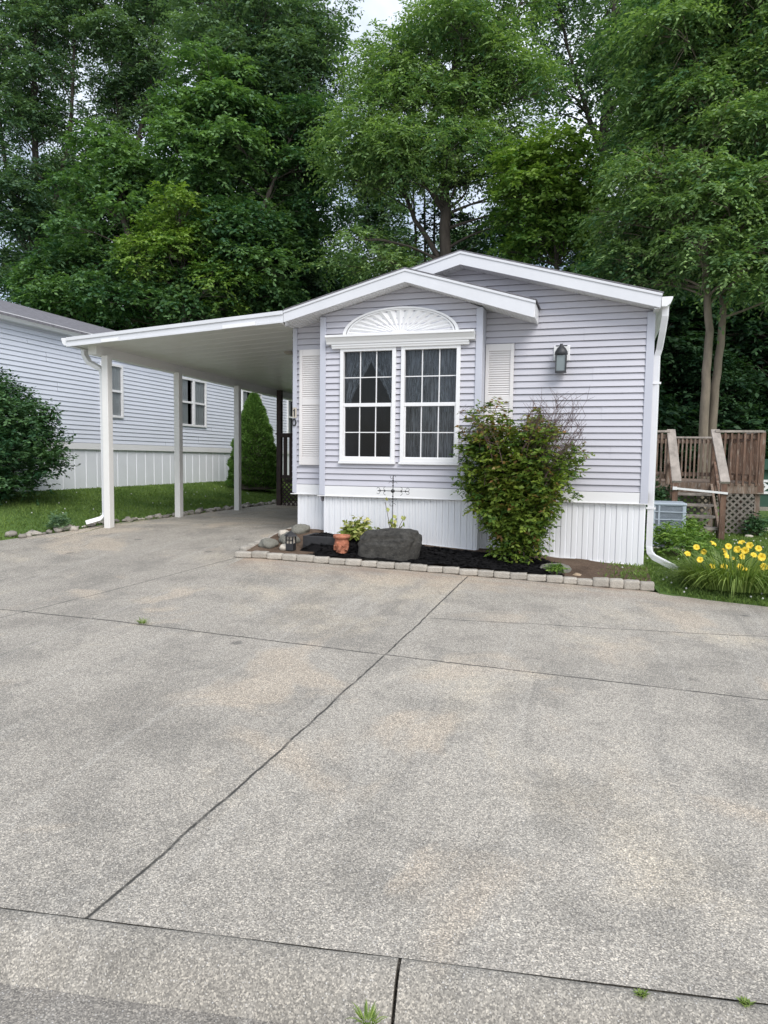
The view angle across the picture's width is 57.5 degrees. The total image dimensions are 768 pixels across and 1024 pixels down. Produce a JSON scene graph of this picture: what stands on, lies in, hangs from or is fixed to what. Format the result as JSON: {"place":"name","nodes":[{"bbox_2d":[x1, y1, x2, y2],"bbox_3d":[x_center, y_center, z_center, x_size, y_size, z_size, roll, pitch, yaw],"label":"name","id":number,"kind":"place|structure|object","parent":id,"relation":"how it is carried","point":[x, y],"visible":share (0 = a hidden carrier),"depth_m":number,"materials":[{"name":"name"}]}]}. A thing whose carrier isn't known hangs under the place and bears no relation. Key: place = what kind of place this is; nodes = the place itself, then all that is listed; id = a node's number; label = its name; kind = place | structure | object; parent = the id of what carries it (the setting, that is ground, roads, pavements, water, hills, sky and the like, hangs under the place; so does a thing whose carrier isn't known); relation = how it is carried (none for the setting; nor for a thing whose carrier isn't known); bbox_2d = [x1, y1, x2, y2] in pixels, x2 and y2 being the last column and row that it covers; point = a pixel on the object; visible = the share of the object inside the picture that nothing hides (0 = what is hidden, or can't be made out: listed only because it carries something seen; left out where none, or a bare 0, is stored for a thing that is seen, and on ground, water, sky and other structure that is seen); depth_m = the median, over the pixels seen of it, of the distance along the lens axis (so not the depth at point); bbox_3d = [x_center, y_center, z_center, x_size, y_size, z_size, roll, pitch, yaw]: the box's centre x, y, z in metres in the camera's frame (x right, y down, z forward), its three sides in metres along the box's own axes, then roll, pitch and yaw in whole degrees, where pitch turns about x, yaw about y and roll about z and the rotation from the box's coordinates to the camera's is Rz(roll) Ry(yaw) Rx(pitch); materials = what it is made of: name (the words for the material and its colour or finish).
{"place":"outdoors","nodes":[
{"label":"outdoors","id":0,"kind":"place"},
{"bbox_2d":[0,983,283,1023],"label":"street","id":1,"kind":"structure","parent":0,"point":[23,1005],"depth_m":2.15,"materials":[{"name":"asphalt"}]},
{"bbox_2d":[0,0,631,302],"label":"sky","id":2,"kind":"structure","parent":0,"point":[380,10],"materials":[{"name":"white"}]},
{"bbox_2d":[0,492,767,1003],"bbox_3d":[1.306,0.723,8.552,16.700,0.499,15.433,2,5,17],"label":"driveway","id":3,"kind":"structure","parent":0,"point":[550,779],"depth_m":3.69,"materials":[{"name":"concrete"}]},
{"bbox_2d":[0,0,105,307],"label":"tall tree","id":4,"kind":"object","parent":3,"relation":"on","point":[36,22],"visible":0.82,"depth_m":35.93,"materials":[{"name":"green plant"}]},
{"bbox_2d":[2,171,108,302],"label":"tree","id":5,"kind":"object","parent":3,"relation":"on","point":[25,237],"visible":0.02,"depth_m":44.89,"materials":[{"name":"green plant"}]},
{"bbox_2d":[0,145,112,326],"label":"tree","id":6,"kind":"object","parent":3,"relation":"on","point":[13,244],"visible":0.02,"depth_m":41.09,"materials":[{"name":"green plant"}]},
{"bbox_2d":[69,526,78,530],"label":"river stone","id":7,"kind":"object","parent":3,"relation":"on","point":[73,528],"visible":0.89,"depth_m":10.68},
{"bbox_2d":[37,301,129,432],"bbox_3d":[-15.850,-7.835,36.712,9.286,12.328,8.828,-2,5,-34],"label":"understorey tree","id":8,"kind":"object","parent":3,"relation":"on","point":[93,322],"visible":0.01,"depth_m":35.09,"materials":[{"name":"green plant"}]},
{"bbox_2d":[49,0,198,235],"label":"tall tree","id":9,"kind":"object","parent":3,"relation":"on","point":[127,30],"visible":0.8,"depth_m":36.38,"materials":[{"name":"green plant"}]},
{"bbox_2d":[105,278,168,443],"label":"understorey tree","id":10,"kind":"object","parent":3,"relation":"on","point":[141,325],"visible":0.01,"depth_m":35.57,"materials":[{"name":"green plant"}]},
{"bbox_2d":[135,616,148,623],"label":"weed","id":11,"kind":"object","parent":3,"relation":"on","point":[143,622],"visible":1,"depth_m":6.07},
{"bbox_2d":[0,300,292,491],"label":"mobile home","id":12,"kind":"object","parent":3,"relation":"on","point":[36,354],"visible":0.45,"depth_m":16.03,"materials":[{"name":"white plastic"}]},
{"bbox_2d":[57,361,123,417],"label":"window","id":13,"kind":"structure","parent":12,"relation":"in","point":[117,370],"depth_m":15.83,"materials":[{"name":"white plastic"}]},
{"bbox_2d":[182,377,211,429],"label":"window","id":14,"kind":"structure","parent":12,"relation":"in","point":[194,392],"depth_m":18.94,"materials":[{"name":"white plastic"}]},
{"bbox_2d":[224,390,261,428],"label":"window","id":15,"kind":"structure","parent":12,"relation":"in","point":[244,394],"depth_m":21.40,"materials":[{"name":"white plastic"}]},
{"bbox_2d":[286,400,292,432],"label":"window","id":16,"kind":"structure","parent":12,"relation":"in","point":[289,415],"depth_m":24.54,"materials":[{"name":"white plastic"}]},
{"bbox_2d":[61,311,292,527],"bbox_3d":[-1.852,-1.498,14.054,3.644,3.103,8.527,2,5,17],"label":"carport","id":17,"kind":"object","parent":3,"relation":"on","point":[251,353],"visible":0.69,"depth_m":11.00,"materials":[{"name":"white plastic"}]},
{"bbox_2d":[0,35,358,330],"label":"maple tree","id":18,"kind":"object","parent":3,"relation":"on","point":[207,120],"visible":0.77,"depth_m":29.07,"materials":[{"name":"green plant"}]},
{"bbox_2d":[103,180,272,322],"bbox_3d":[-7.881,-7.284,28.151,6.852,11.356,4.085,2,5,17],"label":"young maple","id":19,"kind":"object","parent":3,"relation":"on","point":[166,239],"visible":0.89,"depth_m":27.52,"materials":[{"name":"green plant"}]},
{"bbox_2d":[235,551,251,557],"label":"edging block","id":20,"kind":"structure","parent":3,"relation":"on","point":[243,554],"depth_m":8.69,"materials":[{"name":"concrete"}]},
{"bbox_2d":[239,545,253,550],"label":"edging block","id":21,"kind":"structure","parent":3,"relation":"on","point":[245,548],"depth_m":8.86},
{"bbox_2d":[148,0,363,312],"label":"tall tree","id":22,"kind":"object","parent":3,"relation":"on","point":[288,47],"visible":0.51,"depth_m":30.35,"materials":[{"name":"green plant"}]},
{"bbox_2d":[251,551,269,557],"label":"edging block","id":23,"kind":"structure","parent":3,"relation":"on","point":[259,554],"depth_m":8.66,"materials":[{"name":"concrete"}]},
{"bbox_2d":[267,553,283,559],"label":"edging block","id":24,"kind":"structure","parent":3,"relation":"on","point":[274,556],"depth_m":8.61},
{"bbox_2d":[219,139,351,262],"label":"tree","id":25,"kind":"object","parent":3,"relation":"on","point":[327,213],"depth_m":40.48,"materials":[{"name":"green plant"}]},
{"bbox_2d":[275,390,297,505],"bbox_3d":[-0.892,-1.454,16.363,2.860,2.660,1.560,2,5,17],"label":"porch railing","id":26,"kind":"object","parent":3,"relation":"on","point":[283,478],"visible":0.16,"depth_m":16.04,"materials":[{"name":"brown wood"}]},
{"bbox_2d":[281,554,297,560],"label":"edging block","id":27,"kind":"structure","parent":3,"relation":"on","point":[288,557],"depth_m":8.57,"materials":[{"name":"concrete"}]},
{"bbox_2d":[296,554,314,561],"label":"edging block","id":28,"kind":"structure","parent":3,"relation":"on","point":[304,558],"depth_m":8.54,"materials":[{"name":"concrete"}]},
{"bbox_2d":[313,556,329,562],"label":"edging block","id":29,"kind":"structure","parent":3,"relation":"on","point":[320,559],"depth_m":8.50,"materials":[{"name":"concrete"}]},
{"bbox_2d":[288,260,359,298],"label":"understorey tree","id":30,"kind":"object","parent":3,"relation":"on","point":[336,285],"visible":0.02,"depth_m":32.90,"materials":[{"name":"green plant"}]},
{"bbox_2d":[328,558,345,564],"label":"edging block","id":31,"kind":"structure","parent":3,"relation":"on","point":[337,561],"depth_m":8.45,"materials":[{"name":"concrete"}]},
{"bbox_2d":[345,558,361,565],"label":"edging block","id":32,"kind":"structure","parent":3,"relation":"on","point":[352,562],"depth_m":8.42,"materials":[{"name":"concrete"}]},
{"bbox_2d":[361,560,377,566],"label":"edging block","id":33,"kind":"structure","parent":3,"relation":"on","point":[368,563],"depth_m":8.39,"materials":[{"name":"concrete"}]},
{"bbox_2d":[325,179,432,286],"bbox_3d":[-0.056,-11.284,40.541,9.061,16.984,7.794,-2,5,-33],"label":"tree","id":34,"kind":"object","parent":3,"relation":"on","point":[375,216],"visible":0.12,"depth_m":39.09,"materials":[{"name":"green plant"}]},
{"bbox_2d":[0,907,767,1023],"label":"kerb base","id":35,"kind":"object","parent":3,"relation":"on","point":[654,990],"depth_m":2.23,"materials":[{"name":"concrete"}]},
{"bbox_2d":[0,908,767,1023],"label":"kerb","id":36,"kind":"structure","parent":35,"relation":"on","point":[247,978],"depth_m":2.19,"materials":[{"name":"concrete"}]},
{"bbox_2d":[344,1000,386,1023],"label":"weed","id":37,"kind":"object","parent":36,"relation":"on","point":[371,1014],"visible":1,"depth_m":2.02,"materials":[{"name":"plant"}]},
{"bbox_2d":[633,988,650,998],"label":"weed","id":38,"kind":"object","parent":36,"relation":"on","point":[644,994],"visible":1,"depth_m":2.10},
{"bbox_2d":[736,995,756,1007],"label":"weed","id":39,"kind":"object","parent":36,"relation":"on","point":[743,1000],"visible":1,"depth_m":2.07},
{"bbox_2d":[376,561,394,568],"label":"edging block","id":40,"kind":"structure","parent":3,"relation":"on","point":[387,565],"depth_m":8.34,"materials":[{"name":"concrete"}]},
{"bbox_2d":[394,562,410,569],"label":"edging block","id":41,"kind":"structure","parent":3,"relation":"on","point":[402,566],"depth_m":8.31,"materials":[{"name":"concrete"}]},
{"bbox_2d":[410,564,427,571],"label":"edging block","id":42,"kind":"structure","parent":3,"relation":"on","point":[419,567],"depth_m":8.27,"materials":[{"name":"concrete"}]},
{"bbox_2d":[427,566,442,572],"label":"edging block","id":43,"kind":"structure","parent":3,"relation":"on","point":[434,569],"depth_m":8.24,"materials":[{"name":"concrete"}]},
{"bbox_2d":[365,175,507,264],"bbox_3d":[2.353,-7.803,29.143,6.384,12.911,4.332,2,5,17],"label":"sapling","id":44,"kind":"object","parent":3,"relation":"on","point":[463,217],"visible":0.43,"depth_m":28.68,"materials":[{"name":"green plant"}]},
{"bbox_2d":[292,0,593,292],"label":"locust tree","id":45,"kind":"object","parent":3,"relation":"on","point":[393,148],"visible":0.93,"depth_m":24.99,"materials":[{"name":"green plant"}]},
{"bbox_2d":[442,566,459,573],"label":"edging block","id":46,"kind":"structure","parent":3,"relation":"on","point":[450,569],"depth_m":8.21,"materials":[{"name":"concrete"}]},
{"bbox_2d":[423,222,489,261],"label":"tree","id":47,"kind":"object","parent":3,"relation":"on","point":[456,246],"depth_m":42.98,"materials":[{"name":"green plant"}]},
{"bbox_2d":[459,568,477,575],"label":"edging block","id":48,"kind":"structure","parent":3,"relation":"on","point":[468,572],"depth_m":8.16,"materials":[{"name":"concrete"}]},
{"bbox_2d":[283,250,677,569],"bbox_3d":[3.364,-1.817,16.294,5.214,4.049,15.915,2,5,17],"label":"mobile home","id":49,"kind":"object","parent":3,"relation":"on","point":[394,372],"visible":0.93,"depth_m":9.03,"materials":[{"name":"white plastic"}]},
{"bbox_2d":[478,569,493,576],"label":"edging block","id":50,"kind":"structure","parent":3,"relation":"on","point":[485,573],"depth_m":8.12,"materials":[{"name":"concrete"}]},
{"bbox_2d":[493,571,509,578],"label":"edging block","id":51,"kind":"structure","parent":3,"relation":"on","point":[502,574],"depth_m":8.08,"materials":[{"name":"concrete"}]},
{"bbox_2d":[471,204,546,265],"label":"tree","id":52,"kind":"object","parent":3,"relation":"on","point":[496,234],"visible":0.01,"depth_m":39.16,"materials":[{"name":"green plant"}]},
{"bbox_2d":[510,572,526,579],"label":"edging block","id":53,"kind":"structure","parent":3,"relation":"on","point":[518,575],"depth_m":8.06,"materials":[{"name":"concrete"}]},
{"bbox_2d":[527,574,545,581],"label":"edging block","id":54,"kind":"structure","parent":3,"relation":"on","point":[537,577],"depth_m":8.01,"materials":[{"name":"concrete"}]},
{"bbox_2d":[468,113,632,272],"bbox_3d":[5.632,-6.531,23.890,5.718,12.032,5.270,2,5,17],"label":"bushy maple","id":55,"kind":"object","parent":3,"relation":"on","point":[543,188],"visible":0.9,"depth_m":22.56,"materials":[{"name":"green plant"}]},
{"bbox_2d":[546,575,562,582],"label":"edging block","id":56,"kind":"structure","parent":3,"relation":"on","point":[554,578],"depth_m":7.97,"materials":[{"name":"concrete"}]},
{"bbox_2d":[563,576,576,583],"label":"edging block","id":57,"kind":"structure","parent":3,"relation":"on","point":[569,580],"depth_m":7.95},
{"bbox_2d":[512,0,650,244],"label":"airy tree","id":58,"kind":"object","parent":3,"relation":"on","point":[564,28],"visible":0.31,"depth_m":29.39,"materials":[{"name":"green plant"}]},
{"bbox_2d":[551,194,614,271],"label":"tree","id":59,"kind":"object","parent":3,"relation":"on","point":[571,261],"visible":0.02,"depth_m":40.43,"materials":[{"name":"green plant"}]},
{"bbox_2d":[577,578,592,585],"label":"edging block","id":60,"kind":"structure","parent":3,"relation":"on","point":[585,581],"depth_m":7.92,"materials":[{"name":"concrete"}]},
{"bbox_2d":[592,577,608,586],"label":"edging block","id":61,"kind":"structure","parent":3,"relation":"on","point":[600,581],"depth_m":7.87,"materials":[{"name":"concrete"}]},
{"bbox_2d":[609,578,623,588],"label":"edging block","id":62,"kind":"structure","parent":3,"relation":"on","point":[615,583],"depth_m":7.84,"materials":[{"name":"concrete"}]},
{"bbox_2d":[589,111,670,261],"bbox_3d":[12.937,-12.120,34.807,9.988,21.082,10.135,-2,5,-28],"label":"tree","id":63,"kind":"object","parent":3,"relation":"on","point":[624,189],"depth_m":33.46,"materials":[{"name":"green plant"}]},
{"bbox_2d":[623,579,639,589],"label":"edging block","id":64,"kind":"structure","parent":3,"relation":"on","point":[630,584],"depth_m":7.82,"materials":[{"name":"concrete"}]},
{"bbox_2d":[576,233,699,468],"bbox_3d":[9.511,-5.664,27.662,8.442,11.207,8.026,2,5,17],"label":"understorey tree","id":65,"kind":"object","parent":3,"relation":"on","point":[667,384],"visible":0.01,"depth_m":24.93,"materials":[{"name":"green plant"}]},
{"bbox_2d":[639,581,654,590],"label":"edging block","id":66,"kind":"structure","parent":3,"relation":"on","point":[646,586],"depth_m":7.79,"materials":[{"name":"concrete"}]},
{"bbox_2d":[567,236,752,494],"bbox_3d":[8.884,-5.160,25.381,8.019,10.647,7.624,-2,5,-32],"label":"understorey tree","id":67,"kind":"object","parent":3,"relation":"on","point":[668,399],"visible":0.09,"depth_m":23.52,"materials":[{"name":"green plant"}]},
{"bbox_2d":[562,0,767,512],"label":"locust tree","id":68,"kind":"object","parent":3,"relation":"on","point":[697,70],"visible":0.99,"depth_m":17.94,"materials":[{"name":"green plant"}]},
{"bbox_2d":[654,228,767,476],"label":"understorey tree","id":69,"kind":"object","parent":3,"relation":"on","point":[672,317],"visible":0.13,"depth_m":23.95,"materials":[{"name":"green plant"}]},
{"bbox_2d":[657,335,767,496],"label":"understorey tree","id":70,"kind":"object","parent":3,"relation":"on","point":[728,373],"visible":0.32,"depth_m":23.17,"materials":[{"name":"green plant"}]},
{"bbox_2d":[660,254,767,470],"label":"understorey tree","id":71,"kind":"object","parent":3,"relation":"on","point":[743,351],"visible":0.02,"depth_m":24.86,"materials":[{"name":"green plant"}]},
{"bbox_2d":[682,288,767,461],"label":"understorey tree","id":72,"kind":"object","parent":3,"relation":"on","point":[760,328],"visible":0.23,"depth_m":23.71,"materials":[{"name":"green plant"}]},
{"bbox_2d":[745,316,767,419],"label":"understorey tree","id":73,"kind":"object","parent":3,"relation":"on","point":[757,368],"visible":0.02,"depth_m":24.48,"materials":[{"name":"green plant"}]},
{"bbox_2d":[0,481,767,606],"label":"lawn","id":74,"kind":"structure","parent":0,"point":[656,586],"depth_m":12.21,"materials":[{"name":"plant"}]},
{"bbox_2d":[9,530,16,536],"bbox_3d":[-5.460,0.326,10.284,0.135,0.111,0.164,-2,5,-28],"label":"river stone","id":75,"kind":"object","parent":74,"relation":"on","point":[13,533],"visible":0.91,"depth_m":10.23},
{"bbox_2d":[0,366,80,505],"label":"round shrub","id":76,"kind":"object","parent":74,"relation":"on","point":[25,437],"visible":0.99,"depth_m":11.96,"materials":[{"name":"green plant"}]},
{"bbox_2d":[54,527,62,532],"bbox_3d":[-4.935,0.282,10.623,0.130,0.095,0.158,-11,14,-39],"label":"river stone","id":77,"kind":"object","parent":74,"relation":"on","point":[57,529],"visible":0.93,"depth_m":10.58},
{"bbox_2d":[43,510,74,528],"bbox_3d":[-4.974,0.137,10.728,0.479,0.364,0.539,2,5,17],"label":"border plant","id":78,"kind":"object","parent":74,"relation":"on","point":[56,521],"visible":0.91,"depth_m":10.68,"materials":[{"name":"green plant"}]},
{"bbox_2d":[0,481,297,539],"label":"grass","id":79,"kind":"structure","parent":74,"relation":"on","point":[187,487],"depth_m":13.89,"materials":[{"name":"plant"}]},
{"bbox_2d":[224,392,275,489],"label":"conical spruce","id":80,"kind":"object","parent":74,"relation":"on","point":[258,458],"visible":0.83,"depth_m":18.63,"materials":[{"name":"green plant"}]},
{"bbox_2d":[247,529,650,580],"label":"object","id":81,"kind":"structure","parent":74,"relation":"on","point":[586,568],"depth_m":8.63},
{"bbox_2d":[258,538,278,548],"bbox_3d":[-1.483,0.410,9.017,0.214,0.156,0.248,4,5,35],"label":"rock","id":82,"kind":"object","parent":81,"relation":"on","point":[268,543],"visible":0.91,"depth_m":8.94,"materials":[{"name":"grey stone"}]},
{"bbox_2d":[278,530,287,536],"bbox_3d":[-1.348,0.307,9.498,0.183,0.139,0.230,7,-3,-3],"label":"rock","id":83,"kind":"object","parent":81,"relation":"on","point":[280,532],"visible":0.45,"depth_m":9.40,"materials":[{"name":"stone"}]},
{"bbox_2d":[279,531,300,543],"bbox_3d":[-1.259,0.357,9.254,0.272,0.200,0.317,-2,5,-30],"label":"rock","id":84,"kind":"object","parent":81,"relation":"on","point":[282,539],"visible":0.38,"depth_m":9.17,"materials":[{"name":"grey stone"}]},
{"bbox_2d":[284,531,297,550],"bbox_3d":[-1.177,0.358,8.844,0.146,0.255,0.146,-2,5,-35],"label":"garden lantern","id":85,"kind":"object","parent":81,"relation":"on","point":[290,539],"visible":1,"depth_m":8.81,"materials":[{"name":"black metal"}]},
{"bbox_2d":[291,524,309,533],"bbox_3d":[-1.171,0.251,9.746,0.266,0.171,0.231,-2,5,-31],"label":"rock","id":86,"kind":"object","parent":81,"relation":"on","point":[300,528],"visible":0.81,"depth_m":9.67,"materials":[{"name":"grey stone"}]},
{"bbox_2d":[303,533,334,547],"bbox_3d":[-0.758,0.395,9.018,0.460,0.214,0.375,2,5,17],"label":"planter box","id":87,"kind":"object","parent":81,"relation":"on","point":[320,539],"visible":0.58,"depth_m":8.86,"materials":[{"name":"black metal"}]},
{"bbox_2d":[337,515,379,540],"bbox_3d":[-0.330,0.260,8.977,0.576,0.444,0.603,2,5,17],"label":"variegated plant","id":88,"kind":"object","parent":81,"relation":"on","point":[357,530],"visible":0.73,"depth_m":8.88,"materials":[{"name":"green plant"}]},
{"bbox_2d":[377,476,408,523],"bbox_3d":[0.111,0.019,9.111,0.444,0.986,0.049,2,5,17],"label":"iron cross","id":89,"kind":"object","parent":81,"relation":"on","point":[392,490],"visible":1,"depth_m":9.10,"materials":[{"name":"black metal"}]},
{"bbox_2d":[385,497,405,527],"bbox_3d":[0.140,0.153,8.942,0.282,0.692,0.132,2,4,12],"label":"leggy sprig","id":90,"kind":"object","parent":81,"relation":"on","point":[403,518],"visible":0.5,"depth_m":8.95,"materials":[{"name":"green plant"}]},
{"bbox_2d":[307,545,564,575],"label":"mulch","id":91,"kind":"object","parent":81,"relation":"on","point":[448,556],"visible":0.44,"depth_m":8.52,"materials":[{"name":"wood"}]},
{"bbox_2d":[300,532,359,553],"bbox_3d":[-0.560,0.405,8.978,0.942,0.257,0.568,2,5,17],"label":"mulch heap","id":92,"kind":"object","parent":91,"relation":"on","point":[352,548],"visible":0.32,"depth_m":8.81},
{"bbox_2d":[333,534,349,553],"bbox_3d":[-0.526,0.406,8.718,0.216,0.245,0.216,2,5,17],"label":"terracotta urn","id":93,"kind":"object","parent":91,"relation":"on","point":[341,543],"visible":0.96,"depth_m":8.64,"materials":[{"name":"ceramic"}]},
{"bbox_2d":[358,528,421,568],"bbox_3d":[0.079,0.467,8.694,0.806,0.554,0.529,1,4,9],"label":"boulder","id":94,"kind":"object","parent":91,"relation":"on","point":[398,544],"visible":0.66,"depth_m":8.48,"materials":[{"name":"stone"}]},
{"bbox_2d":[448,387,594,564],"bbox_3d":[1.644,-0.359,8.506,1.743,2.326,1.330,2,5,17],"label":"flowering bush","id":95,"kind":"object","parent":81,"relation":"on","point":[511,491],"visible":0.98,"depth_m":8.32,"materials":[{"name":"green plant"}]},
{"bbox_2d":[540,563,571,573],"bbox_3d":[1.995,0.740,8.324,0.415,0.275,0.318,-1,5,-17],"label":"rock","id":96,"kind":"object","parent":81,"relation":"on","point":[568,570],"visible":0.3,"depth_m":8.25,"materials":[{"name":"grey stone"}]},
{"bbox_2d":[543,560,569,574],"bbox_3d":[2.005,0.674,8.168,0.312,0.243,0.260,-4,6,-45],"label":"ground sprig","id":97,"kind":"object","parent":81,"relation":"on","point":[557,568],"visible":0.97,"depth_m":8.13,"materials":[{"name":"green plant"}]},
{"bbox_2d":[645,501,686,550],"bbox_3d":[4.326,0.230,10.716,0.575,0.775,0.650,2,5,17],"label":"air conditioner","id":98,"kind":"object","parent":74,"relation":"on","point":[669,511],"visible":0.3,"depth_m":10.46,"materials":[{"name":"grey paint"}]},
{"bbox_2d":[644,476,688,536],"bbox_3d":[4.856,-0.092,12.316,0.921,1.099,1.000,5,6,44],"label":"leafy shrub","id":99,"kind":"object","parent":74,"relation":"on","point":[663,490],"visible":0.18,"depth_m":12.26,"materials":[{"name":"green plant"}]},
{"bbox_2d":[644,515,719,560],"bbox_3d":[4.082,0.382,9.723,1.098,0.677,1.233,2,5,17],"label":"shrub","id":100,"kind":"object","parent":74,"relation":"on","point":[676,537],"visible":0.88,"depth_m":9.59,"materials":[{"name":"green plant"}]},
{"bbox_2d":[598,525,767,606],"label":"grass","id":101,"kind":"structure","parent":74,"relation":"on","point":[677,587],"depth_m":8.44,"materials":[{"name":"plant"}]},
{"bbox_2d":[685,516,708,539],"bbox_3d":[5.169,0.284,11.917,0.683,0.454,0.681,2,5,17],"label":"leafy plant","id":102,"kind":"object","parent":74,"relation":"on","point":[692,522],"visible":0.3,"depth_m":11.76,"materials":[{"name":"green plant"}]},
{"bbox_2d":[640,540,767,594],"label":"daylily clump","id":103,"kind":"object","parent":74,"relation":"on","point":[749,575],"visible":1,"depth_m":7.64,"materials":[{"name":"yellow plant"}]},
{"bbox_2d":[655,429,765,540],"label":"wooden deck","id":104,"kind":"structure","parent":74,"relation":"on","point":[738,476],"depth_m":12.92,"materials":[{"name":"brown wood"}]},
{"bbox_2d":[672,487,727,493],"bbox_3d":[5.404,-0.368,11.972,0.871,0.112,0.035,2,5,17],"label":"barrier rod","id":105,"kind":"object","parent":104,"relation":"attached to","point":[688,489],"visible":1,"depth_m":11.97,"materials":[{"name":"white plastic"}]},
{"bbox_2d":[726,459,767,510],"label":"garden shed","id":106,"kind":"structure","parent":74,"relation":"on","point":[764,502],"depth_m":19.70,"materials":[{"name":"green paint"}]},
{"bbox_2d":[741,511,767,536],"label":"leafy plant","id":107,"kind":"object","parent":74,"relation":"on","point":[757,524],"visible":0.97,"depth_m":12.56,"materials":[{"name":"green plant"}]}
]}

